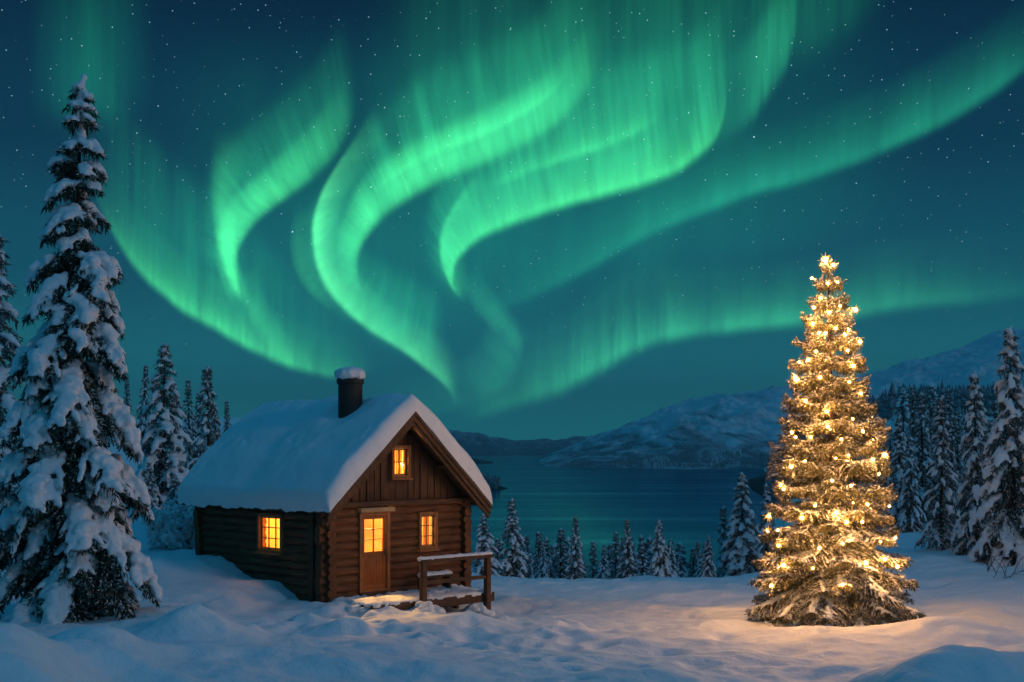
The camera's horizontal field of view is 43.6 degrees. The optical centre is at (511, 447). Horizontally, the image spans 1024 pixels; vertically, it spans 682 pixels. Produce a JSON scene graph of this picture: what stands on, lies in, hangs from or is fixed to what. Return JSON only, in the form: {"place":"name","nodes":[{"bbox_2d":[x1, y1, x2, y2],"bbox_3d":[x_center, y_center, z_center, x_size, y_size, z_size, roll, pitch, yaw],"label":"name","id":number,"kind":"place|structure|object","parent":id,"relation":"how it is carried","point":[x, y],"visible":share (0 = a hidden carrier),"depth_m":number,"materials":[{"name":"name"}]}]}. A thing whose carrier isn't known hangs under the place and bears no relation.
{"place":"outdoors","nodes":[
{"label":"outdoors","id":0,"kind":"place"},
{"bbox_2d":[472,458,493,463],"bbox_3d":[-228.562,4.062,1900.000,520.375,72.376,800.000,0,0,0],"label":"wooded hill","id":1,"kind":"structure","parent":0,"point":[477,461],"depth_m":1807.39,"materials":[{"name":"teal"}]},
{"bbox_2d":[489,486,506,490],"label":"wooded point","id":2,"kind":"structure","parent":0,"point":[500,488],"depth_m":665.28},
{"bbox_2d":[482,472,500,488],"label":"forest","id":3,"kind":"object","parent":2,"relation":"on","point":[493,482],"visible":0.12,"depth_m":675.87,"materials":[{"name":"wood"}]},
{"bbox_2d":[0,416,1023,681],"bbox_3d":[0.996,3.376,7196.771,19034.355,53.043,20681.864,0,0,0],"label":"snow ground","id":4,"kind":"structure","parent":0,"point":[214,618],"depth_m":26.26,"materials":[{"name":"white snow"}]},
{"bbox_2d":[0,234,52,543],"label":"spruce tree","id":5,"kind":"object","parent":4,"relation":"on","point":[9,343],"visible":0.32,"depth_m":37.74,"materials":[{"name":"green plant"}]},
{"bbox_2d":[0,73,162,624],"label":"spruce tree","id":6,"kind":"object","parent":4,"relation":"on","point":[69,412],"visible":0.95,"depth_m":26.33,"materials":[{"name":"white plant"}]},
{"bbox_2d":[123,377,132,414],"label":"spruce tree","id":7,"kind":"object","parent":4,"relation":"on","point":[127,395],"visible":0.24,"depth_m":84.88,"materials":[{"name":"green plant"}]},
{"bbox_2d":[135,364,152,443],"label":"spruce tree","id":8,"kind":"object","parent":4,"relation":"on","point":[144,402],"visible":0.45,"depth_m":74.98,"materials":[{"name":"green plant"}]},
{"bbox_2d":[140,461,160,514],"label":"spruce tree","id":9,"kind":"object","parent":4,"relation":"on","point":[151,488],"visible":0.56,"depth_m":42.91,"materials":[{"name":"green plant"}]},
{"bbox_2d":[127,342,194,511],"bbox_3d":[-12.260,-0.300,45.041,2.687,6.946,2.780,0,-1,-45],"label":"spruce tree","id":10,"kind":"object","parent":4,"relation":"on","point":[169,464],"visible":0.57,"depth_m":44.70,"materials":[{"name":"green plant"}]},
{"bbox_2d":[140,510,193,549],"bbox_3d":[-9.735,2.404,36.678,1.156,1.306,2.025,0,0,28],"label":"bare shrub","id":11,"kind":"object","parent":4,"relation":"on","point":[168,535],"visible":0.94,"depth_m":36.23,"materials":[{"name":"white plant"}]},
{"bbox_2d":[141,500,194,549],"bbox_3d":[-9.753,2.393,37.236,1.971,1.777,1.994,0,0,37],"label":"bare shrub","id":12,"kind":"object","parent":4,"relation":"on","point":[178,509],"visible":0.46,"depth_m":37.16,"materials":[{"name":"white plant"}]},
{"bbox_2d":[146,494,194,548],"bbox_3d":[-10.318,2.346,39.455,1.958,1.845,2.042,0,0,0],"label":"bare shrub","id":13,"kind":"object","parent":4,"relation":"on","point":[169,507],"visible":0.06,"depth_m":39.73,"materials":[{"name":"white plant"}]},
{"bbox_2d":[165,473,182,513],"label":"spruce tree","id":14,"kind":"object","parent":4,"relation":"on","point":[174,486],"visible":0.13,"depth_m":40.92,"materials":[{"name":"green plant"}]},
{"bbox_2d":[181,379,199,469],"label":"spruce tree","id":15,"kind":"object","parent":4,"relation":"on","point":[190,420],"visible":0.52,"depth_m":61.85,"materials":[{"name":"green plant"}]},
{"bbox_2d":[191,392,204,457],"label":"spruce tree","id":16,"kind":"object","parent":4,"relation":"on","point":[197,415],"visible":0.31,"depth_m":69.97,"materials":[{"name":"green plant"}]},
{"bbox_2d":[187,365,221,469],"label":"spruce tree","id":17,"kind":"object","parent":4,"relation":"on","point":[206,428],"visible":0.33,"depth_m":51.79,"materials":[{"name":"green plant"}]},
{"bbox_2d":[206,382,221,442],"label":"spruce tree","id":18,"kind":"object","parent":4,"relation":"on","point":[213,418],"visible":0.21,"depth_m":40.11,"materials":[{"name":"green plant"}]},
{"bbox_2d":[222,400,231,433],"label":"spruce tree","id":19,"kind":"object","parent":4,"relation":"on","point":[226,416],"visible":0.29,"depth_m":65.96,"materials":[{"name":"green plant"}]},
{"bbox_2d":[178,367,491,602],"bbox_3d":[-4.814,1.139,34.460,6.800,6.504,5.470,0,0,45],"label":"log cabin","id":20,"kind":"object","parent":4,"relation":"on","point":[348,490],"visible":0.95,"depth_m":32.67,"materials":[{"name":"brown wood"}]},
{"bbox_2d":[254,512,284,555],"bbox_3d":[-6.061,2.177,32.479,1.142,1.035,0.368,0,0,45],"label":"window","id":21,"kind":"structure","parent":20,"relation":"in","point":[275,527],"depth_m":32.60,"materials":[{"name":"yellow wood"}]},
{"bbox_2d":[363,515,385,589],"bbox_3d":[-3.440,2.610,31.895,0.099,1.830,0.766,0,0,45],"label":"door","id":22,"kind":"structure","parent":20,"relation":"in","point":[374,562],"depth_m":31.94,"materials":[{"name":"brown wood"}]},
{"bbox_2d":[389,445,412,479],"bbox_3d":[-2.890,0.377,32.562,0.368,0.875,0.680,0,0,45],"label":"window","id":23,"kind":"structure","parent":20,"relation":"in","point":[395,456],"depth_m":32.60,"materials":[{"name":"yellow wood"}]},
{"bbox_2d":[332,551,493,609],"bbox_3d":[-2.389,3.658,31.764,1.783,2.084,4.155,0,0,45],"label":"porch","id":24,"kind":"object","parent":20,"relation":"attached to","point":[455,595],"visible":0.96,"depth_m":31.56,"materials":[{"name":"brown wood"}]},
{"bbox_2d":[416,570,452,589],"bbox_3d":[-1.986,3.418,32.761,0.320,0.564,1.064,0,0,45],"label":"bench","id":25,"kind":"object","parent":24,"relation":"on","point":[444,574],"visible":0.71,"depth_m":32.78,"materials":[{"name":"brown wood"}]},
{"bbox_2d":[417,511,439,551],"bbox_3d":[-2.241,2.167,33.221,0.368,1.015,0.694,0,0,45],"label":"window","id":26,"kind":"structure","parent":20,"relation":"in","point":[423,544],"depth_m":33.30,"materials":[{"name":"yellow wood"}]},
{"bbox_2d":[346,602,369,613],"bbox_3d":[-3.702,3.773,30.511,1.232,0.325,1.041,0,0,38],"label":"snow heap","id":27,"kind":"object","parent":4,"relation":"on","point":[351,609],"visible":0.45,"depth_m":29.98,"materials":[{"name":"white snow"}]},
{"bbox_2d":[414,601,445,613],"bbox_3d":[-2.042,3.870,30.744,0.884,0.420,0.723,0,0,0],"label":"snow heap","id":28,"kind":"object","parent":4,"relation":"on","point":[427,606],"visible":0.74,"depth_m":30.59,"materials":[{"name":"white snow"}]},
{"bbox_2d":[459,603,494,615],"bbox_3d":[-0.883,4.098,32.293,0.928,0.404,0.778,0,0,0],"label":"snow heap","id":29,"kind":"object","parent":4,"relation":"on","point":[482,609],"visible":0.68,"depth_m":32.02,"materials":[{"name":"white snow"}]},
{"bbox_2d":[471,513,503,575],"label":"spruce tree","id":30,"kind":"object","parent":4,"relation":"on","point":[486,545],"visible":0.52,"depth_m":46.39,"materials":[{"name":"green plant"}]},
{"bbox_2d":[493,538,501,574],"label":"spruce tree","id":31,"kind":"object","parent":4,"relation":"on","point":[497,545],"visible":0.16,"depth_m":59.91,"materials":[{"name":"green plant"}]},
{"bbox_2d":[494,541,504,575],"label":"spruce tree","id":32,"kind":"object","parent":4,"relation":"on","point":[502,545],"visible":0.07,"depth_m":60.00,"materials":[{"name":"green plant"}]},
{"bbox_2d":[497,498,528,578],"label":"spruce tree","id":33,"kind":"object","parent":4,"relation":"on","point":[515,553],"visible":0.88,"depth_m":47.33,"materials":[{"name":"green plant"}]},
{"bbox_2d":[523,535,535,578],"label":"spruce tree","id":34,"kind":"object","parent":4,"relation":"on","point":[527,547],"visible":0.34,"depth_m":55.95,"materials":[{"name":"green plant"}]},
{"bbox_2d":[530,531,546,578],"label":"spruce tree","id":35,"kind":"object","parent":4,"relation":"on","point":[538,540],"visible":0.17,"depth_m":59.98,"materials":[{"name":"green plant"}]},
{"bbox_2d":[536,541,550,578],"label":"spruce tree","id":36,"kind":"object","parent":4,"relation":"on","point":[542,567],"visible":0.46,"depth_m":51.57,"materials":[{"name":"white plant"}]},
{"bbox_2d":[543,536,553,570],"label":"spruce tree","id":37,"kind":"object","parent":4,"relation":"on","point":[546,540],"visible":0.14,"depth_m":68.10,"materials":[{"name":"green plant"}]},
{"bbox_2d":[547,561,557,577],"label":"spruce tree","id":38,"kind":"object","parent":4,"relation":"on","point":[550,572],"visible":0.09,"depth_m":57.10,"materials":[{"name":"green plant"}]},
{"bbox_2d":[548,542,559,577],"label":"spruce tree","id":39,"kind":"object","parent":4,"relation":"on","point":[552,548],"visible":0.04,"depth_m":73.95,"materials":[{"name":"green plant"}]},
{"bbox_2d":[554,557,559,576],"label":"spruce tree","id":40,"kind":"object","parent":4,"relation":"on","point":[557,566],"visible":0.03,"depth_m":70.13,"materials":[{"name":"green plant"}]},
{"bbox_2d":[552,528,570,577],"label":"spruce tree","id":41,"kind":"object","parent":4,"relation":"on","point":[560,537],"visible":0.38,"depth_m":57.94,"materials":[{"name":"green plant"}]},
{"bbox_2d":[565,536,573,574],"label":"spruce tree","id":42,"kind":"object","parent":4,"relation":"on","point":[568,543],"visible":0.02,"depth_m":77.08,"materials":[{"name":"green plant"}]},
{"bbox_2d":[564,516,586,579],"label":"spruce tree","id":43,"kind":"object","parent":4,"relation":"on","point":[576,563],"visible":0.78,"depth_m":47.41,"materials":[{"name":"green plant"}]},
{"bbox_2d":[587,541,598,578],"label":"spruce tree","id":44,"kind":"object","parent":4,"relation":"on","point":[593,550],"visible":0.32,"depth_m":60.03,"materials":[{"name":"green plant"}]},
{"bbox_2d":[596,544,610,578],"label":"spruce tree","id":45,"kind":"object","parent":4,"relation":"on","point":[603,572],"visible":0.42,"depth_m":52.29,"materials":[{"name":"white plant"}]},
{"bbox_2d":[606,542,614,578],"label":"spruce tree","id":46,"kind":"object","parent":4,"relation":"on","point":[609,555],"visible":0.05,"depth_m":69.95,"materials":[{"name":"green plant"}]},
{"bbox_2d":[609,531,620,578],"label":"spruce tree","id":47,"kind":"object","parent":4,"relation":"on","point":[616,557],"visible":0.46,"depth_m":57.02,"materials":[{"name":"green plant"}]},
{"bbox_2d":[612,542,623,574],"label":"spruce tree","id":48,"kind":"object","parent":4,"relation":"on","point":[617,553],"visible":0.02,"depth_m":89.51,"materials":[{"name":"green plant"}]},
{"bbox_2d":[618,537,624,577],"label":"spruce tree","id":49,"kind":"object","parent":4,"relation":"on","point":[621,544],"visible":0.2,"depth_m":53.34,"materials":[{"name":"green plant"}]},
{"bbox_2d":[615,519,637,578],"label":"spruce tree","id":50,"kind":"object","parent":4,"relation":"on","point":[629,560],"visible":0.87,"depth_m":47.40,"materials":[{"name":"green plant"}]},
{"bbox_2d":[621,534,641,577],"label":"spruce tree","id":51,"kind":"object","parent":4,"relation":"on","point":[637,572],"visible":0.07,"depth_m":55.15,"materials":[{"name":"green plant"}]},
{"bbox_2d":[637,535,643,550],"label":"spruce tree","id":52,"kind":"object","parent":4,"relation":"on","point":[641,538],"visible":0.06,"depth_m":88.25,"materials":[{"name":"green plant"}]},
{"bbox_2d":[638,540,647,566],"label":"spruce tree","id":53,"kind":"object","parent":4,"relation":"on","point":[646,546],"visible":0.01,"depth_m":83.44,"materials":[{"name":"green plant"}]},
{"bbox_2d":[638,541,649,575],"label":"spruce tree","id":54,"kind":"object","parent":4,"relation":"on","point":[643,567],"visible":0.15,"depth_m":60.02,"materials":[{"name":"green plant"}]},
{"bbox_2d":[644,548,650,569],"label":"spruce tree","id":55,"kind":"object","parent":4,"relation":"on","point":[648,553],"visible":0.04,"depth_m":81.57,"materials":[{"name":"green plant"}]},
{"bbox_2d":[647,535,652,549],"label":"spruce tree","id":56,"kind":"object","parent":4,"relation":"on","point":[649,541],"visible":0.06,"depth_m":88.56,"materials":[{"name":"green plant"}]},
{"bbox_2d":[648,551,658,567],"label":"spruce tree","id":57,"kind":"object","parent":4,"relation":"on","point":[652,553],"visible":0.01,"depth_m":63.05,"materials":[{"name":"green plant"}]},
{"bbox_2d":[648,519,673,576],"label":"spruce tree","id":58,"kind":"object","parent":4,"relation":"on","point":[660,557],"visible":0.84,"depth_m":46.82,"materials":[{"name":"green plant"}]},
{"bbox_2d":[667,541,677,576],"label":"spruce tree","id":59,"kind":"object","parent":4,"relation":"on","point":[672,562],"visible":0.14,"depth_m":50.97,"materials":[{"name":"green plant"}]},
{"bbox_2d":[672,541,688,573],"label":"spruce tree","id":60,"kind":"object","parent":4,"relation":"on","point":[680,549],"visible":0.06,"depth_m":78.71,"materials":[{"name":"green plant"}]},
{"bbox_2d":[675,554,687,577],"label":"spruce tree","id":61,"kind":"object","parent":4,"relation":"on","point":[681,573],"visible":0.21,"depth_m":54.96,"materials":[{"name":"green plant"}]},
{"bbox_2d":[684,560,692,576],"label":"spruce tree","id":62,"kind":"object","parent":4,"relation":"on","point":[687,566],"visible":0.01,"depth_m":85.83,"materials":[{"name":"green plant"}]},
{"bbox_2d":[688,547,696,577],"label":"spruce tree","id":63,"kind":"object","parent":4,"relation":"on","point":[693,556],"visible":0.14,"depth_m":61.94,"materials":[{"name":"green plant"}]},
{"bbox_2d":[693,541,700,576],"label":"spruce tree","id":64,"kind":"object","parent":4,"relation":"on","point":[697,559],"visible":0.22,"depth_m":54.48,"materials":[{"name":"green plant"}]},
{"bbox_2d":[696,541,710,576],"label":"spruce tree","id":65,"kind":"object","parent":4,"relation":"on","point":[699,567],"visible":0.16,"depth_m":52.28,"materials":[{"name":"green plant"}]},
{"bbox_2d":[698,535,716,577],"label":"spruce tree","id":66,"kind":"object","parent":4,"relation":"on","point":[705,571],"visible":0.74,"depth_m":47.41,"materials":[{"name":"green plant"}]},
{"bbox_2d":[715,505,729,577],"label":"spruce tree","id":67,"kind":"object","parent":4,"relation":"on","point":[723,514],"visible":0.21,"depth_m":59.95,"materials":[{"name":"green plant"}]},
{"bbox_2d":[719,472,764,576],"bbox_3d":[9.414,3.725,52.090,2.406,5.573,2.490,-2,-3,43],"label":"spruce tree","id":68,"kind":"object","parent":4,"relation":"on","point":[739,553],"visible":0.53,"depth_m":51.81,"materials":[{"name":"green plant"}]},
{"bbox_2d":[756,483,775,557],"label":"spruce tree","id":69,"kind":"object","parent":4,"relation":"on","point":[767,497],"visible":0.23,"depth_m":57.94,"materials":[{"name":"green plant"}]},
{"bbox_2d":[744,255,925,626],"bbox_3d":[7.627,0.013,30.530,4.190,9.265,4.161,0,0,7],"label":"spruce tree","id":70,"kind":"object","parent":4,"relation":"on","point":[802,602],"visible":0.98,"depth_m":29.79,"materials":[{"name":"green plant"}]},
{"bbox_2d":[763,253,903,588],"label":"string lights","id":71,"kind":"object","parent":70,"relation":"attached to","point":[827,427],"visible":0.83,"depth_m":29.49,"materials":[{"name":"yellow"}]},
{"bbox_2d":[857,455,880,528],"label":"spruce tree","id":72,"kind":"object","parent":4,"relation":"on","point":[862,457],"visible":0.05,"depth_m":59.43,"materials":[{"name":"green plant"}]},
{"bbox_2d":[875,419,890,512],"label":"spruce tree","id":73,"kind":"object","parent":4,"relation":"on","point":[886,480],"visible":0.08,"depth_m":60.39,"materials":[{"name":"green plant"}]},
{"bbox_2d":[883,439,891,483],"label":"spruce tree","id":74,"kind":"object","parent":4,"relation":"on","point":[886,442],"visible":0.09,"depth_m":71.42,"materials":[{"name":"green plant"}]},
{"bbox_2d":[886,425,893,477],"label":"spruce tree","id":75,"kind":"object","parent":4,"relation":"on","point":[890,444],"visible":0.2,"depth_m":74.13,"materials":[{"name":"green plant"}]},
{"bbox_2d":[765,381,1020,505],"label":"forest","id":76,"kind":"object","parent":4,"relation":"on","point":[886,403],"visible":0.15,"depth_m":447.58,"materials":[{"name":"plant"}]},
{"bbox_2d":[883,414,916,530],"bbox_3d":[17.256,1.322,56.983,1.618,5.708,1.611,0,0,35],"label":"spruce tree","id":77,"kind":"object","parent":4,"relation":"on","point":[897,470],"visible":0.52,"depth_m":56.85,"materials":[{"name":"green plant"}]},
{"bbox_2d":[888,387,911,462],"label":"spruce tree","id":78,"kind":"object","parent":4,"relation":"on","point":[903,394],"visible":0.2,"depth_m":93.58,"materials":[{"name":"green plant"}]},
{"bbox_2d":[895,436,926,532],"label":"spruce tree","id":79,"kind":"object","parent":4,"relation":"on","point":[905,516],"visible":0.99,"depth_m":55.80,"materials":[{"name":"green plant"}]},
{"bbox_2d":[905,385,925,477],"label":"spruce tree","id":80,"kind":"object","parent":4,"relation":"on","point":[912,420],"visible":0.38,"depth_m":72.49,"materials":[{"name":"green plant"}]},
{"bbox_2d":[909,392,938,521],"bbox_3d":[19.266,0.837,60.316,2.190,7.037,1.940,0,0,0],"label":"spruce tree","id":81,"kind":"object","parent":4,"relation":"on","point":[923,464],"visible":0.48,"depth_m":60.15,"materials":[{"name":"green plant"}]},
{"bbox_2d":[919,420,939,511],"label":"spruce tree","id":82,"kind":"object","parent":4,"relation":"on","point":[931,433],"visible":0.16,"depth_m":62.15,"materials":[{"name":"green plant"}]},
{"bbox_2d":[925,399,935,441],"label":"spruce tree","id":83,"kind":"object","parent":4,"relation":"on","point":[931,410],"visible":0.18,"depth_m":87.42,"materials":[{"name":"green plant"}]},
{"bbox_2d":[923,383,946,456],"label":"spruce tree","id":84,"kind":"object","parent":4,"relation":"on","point":[931,391],"visible":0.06,"depth_m":96.23,"materials":[{"name":"green plant"}]},
{"bbox_2d":[914,394,960,550],"bbox_3d":[15.717,1.186,47.024,1.761,6.351,1.988,0,0,34],"label":"spruce tree","id":85,"kind":"object","parent":4,"relation":"on","point":[941,536],"visible":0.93,"depth_m":46.89,"materials":[{"name":"green plant"}]},
{"bbox_2d":[931,423,946,488],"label":"spruce tree","id":86,"kind":"object","parent":4,"relation":"on","point":[936,457],"visible":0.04,"depth_m":67.74,"materials":[{"name":"green plant"}]},
{"bbox_2d":[932,398,946,460],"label":"spruce tree","id":87,"kind":"object","parent":4,"relation":"on","point":[935,404],"visible":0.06,"depth_m":89.72,"materials":[{"name":"green plant"}]},
{"bbox_2d":[944,389,954,444],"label":"spruce tree","id":88,"kind":"object","parent":4,"relation":"on","point":[949,404],"visible":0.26,"depth_m":97.47,"materials":[{"name":"green plant"}]},
{"bbox_2d":[944,414,960,521],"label":"spruce tree","id":89,"kind":"object","parent":4,"relation":"on","point":[953,442],"visible":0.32,"depth_m":59.61,"materials":[{"name":"green plant"}]},
{"bbox_2d":[949,416,965,498],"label":"spruce tree","id":90,"kind":"object","parent":4,"relation":"on","point":[957,426],"visible":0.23,"depth_m":61.88,"materials":[{"name":"green plant"}]},
{"bbox_2d":[954,412,963,472],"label":"spruce tree","id":91,"kind":"object","parent":4,"relation":"on","point":[957,414],"visible":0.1,"depth_m":73.05,"materials":[{"name":"green plant"}]},
{"bbox_2d":[958,407,962,442],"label":"spruce tree","id":92,"kind":"object","parent":4,"relation":"on","point":[960,414],"visible":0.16,"depth_m":118.16,"materials":[{"name":"green plant"}]},
{"bbox_2d":[960,398,968,458],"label":"spruce tree","id":93,"kind":"object","parent":4,"relation":"on","point":[964,410],"visible":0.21,"depth_m":103.58,"materials":[{"name":"green plant"}]},
{"bbox_2d":[950,370,991,555],"bbox_3d":[16.362,0.790,45.028,1.945,7.060,1.936,0,-1,-43],"label":"spruce tree","id":94,"kind":"object","parent":4,"relation":"on","point":[963,530],"visible":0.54,"depth_m":44.96,"materials":[{"name":"green plant"}]},
{"bbox_2d":[950,392,991,524],"bbox_3d":[20.664,1.084,56.565,2.444,7.243,2.748,0,0,36],"label":"spruce tree","id":95,"kind":"object","parent":4,"relation":"on","point":[983,439],"visible":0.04,"depth_m":56.52,"materials":[{"name":"green plant"}]},
{"bbox_2d":[971,418,1002,509],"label":"spruce tree","id":96,"kind":"object","parent":4,"relation":"on","point":[991,422],"visible":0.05,"depth_m":56.08,"materials":[{"name":"green plant"}]},
{"bbox_2d":[984,551,1002,572],"bbox_3d":[14.597,3.511,38.862,0.705,0.877,1.414,0,0,15],"label":"bare shrub","id":97,"kind":"object","parent":4,"relation":"on","point":[988,563],"visible":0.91,"depth_m":38.85,"materials":[{"name":"brown plant"}]},
{"bbox_2d":[969,325,1023,567],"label":"spruce tree","id":98,"kind":"object","parent":4,"relation":"on","point":[1003,531],"visible":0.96,"depth_m":41.83,"materials":[{"name":"white plant"}]},
{"bbox_2d":[992,399,1000,418],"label":"spruce tree","id":99,"kind":"object","parent":4,"relation":"on","point":[996,411],"visible":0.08,"depth_m":59.84,"materials":[{"name":"green plant"}]},
{"bbox_2d":[984,539,1023,578],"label":"bare shrub","id":100,"kind":"object","parent":4,"relation":"on","point":[1007,565],"visible":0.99,"depth_m":38.15,"materials":[{"name":"brown plant"}]},
{"bbox_2d":[0,0,1023,440],"label":"sky","id":101,"kind":"structure","parent":0,"point":[519,219],"materials":[{"name":"teal"}]},
{"bbox_2d":[448,430,592,455],"bbox_3d":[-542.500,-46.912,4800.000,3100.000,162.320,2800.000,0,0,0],"label":"mountain","id":102,"kind":"structure","parent":0,"point":[475,444],"depth_m":4485.57,"materials":[{"name":"blue stone"}]},
{"bbox_2d":[470,456,773,577],"bbox_3d":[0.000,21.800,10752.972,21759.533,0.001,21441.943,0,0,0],"label":"lake","id":103,"kind":"structure","parent":0,"point":[602,505],"depth_m":510.13,"materials":[{"name":"liquid"}]},
{"bbox_2d":[747,471,766,495],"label":"wooded hill","id":104,"kind":"structure","parent":0,"point":[756,484],"depth_m":704.94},
{"bbox_2d":[537,328,1023,468],"bbox_3d":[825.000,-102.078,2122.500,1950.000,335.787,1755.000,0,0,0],"label":"mountain","id":105,"kind":"structure","parent":0,"point":[745,422],"depth_m":1882.50,"materials":[{"name":"blue snow"}]},
{"bbox_2d":[567,449,767,467],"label":"forest","id":106,"kind":"object","parent":105,"relation":"on","point":[679,463],"visible":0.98,"depth_m":1401.38,"materials":[{"name":"plant"}]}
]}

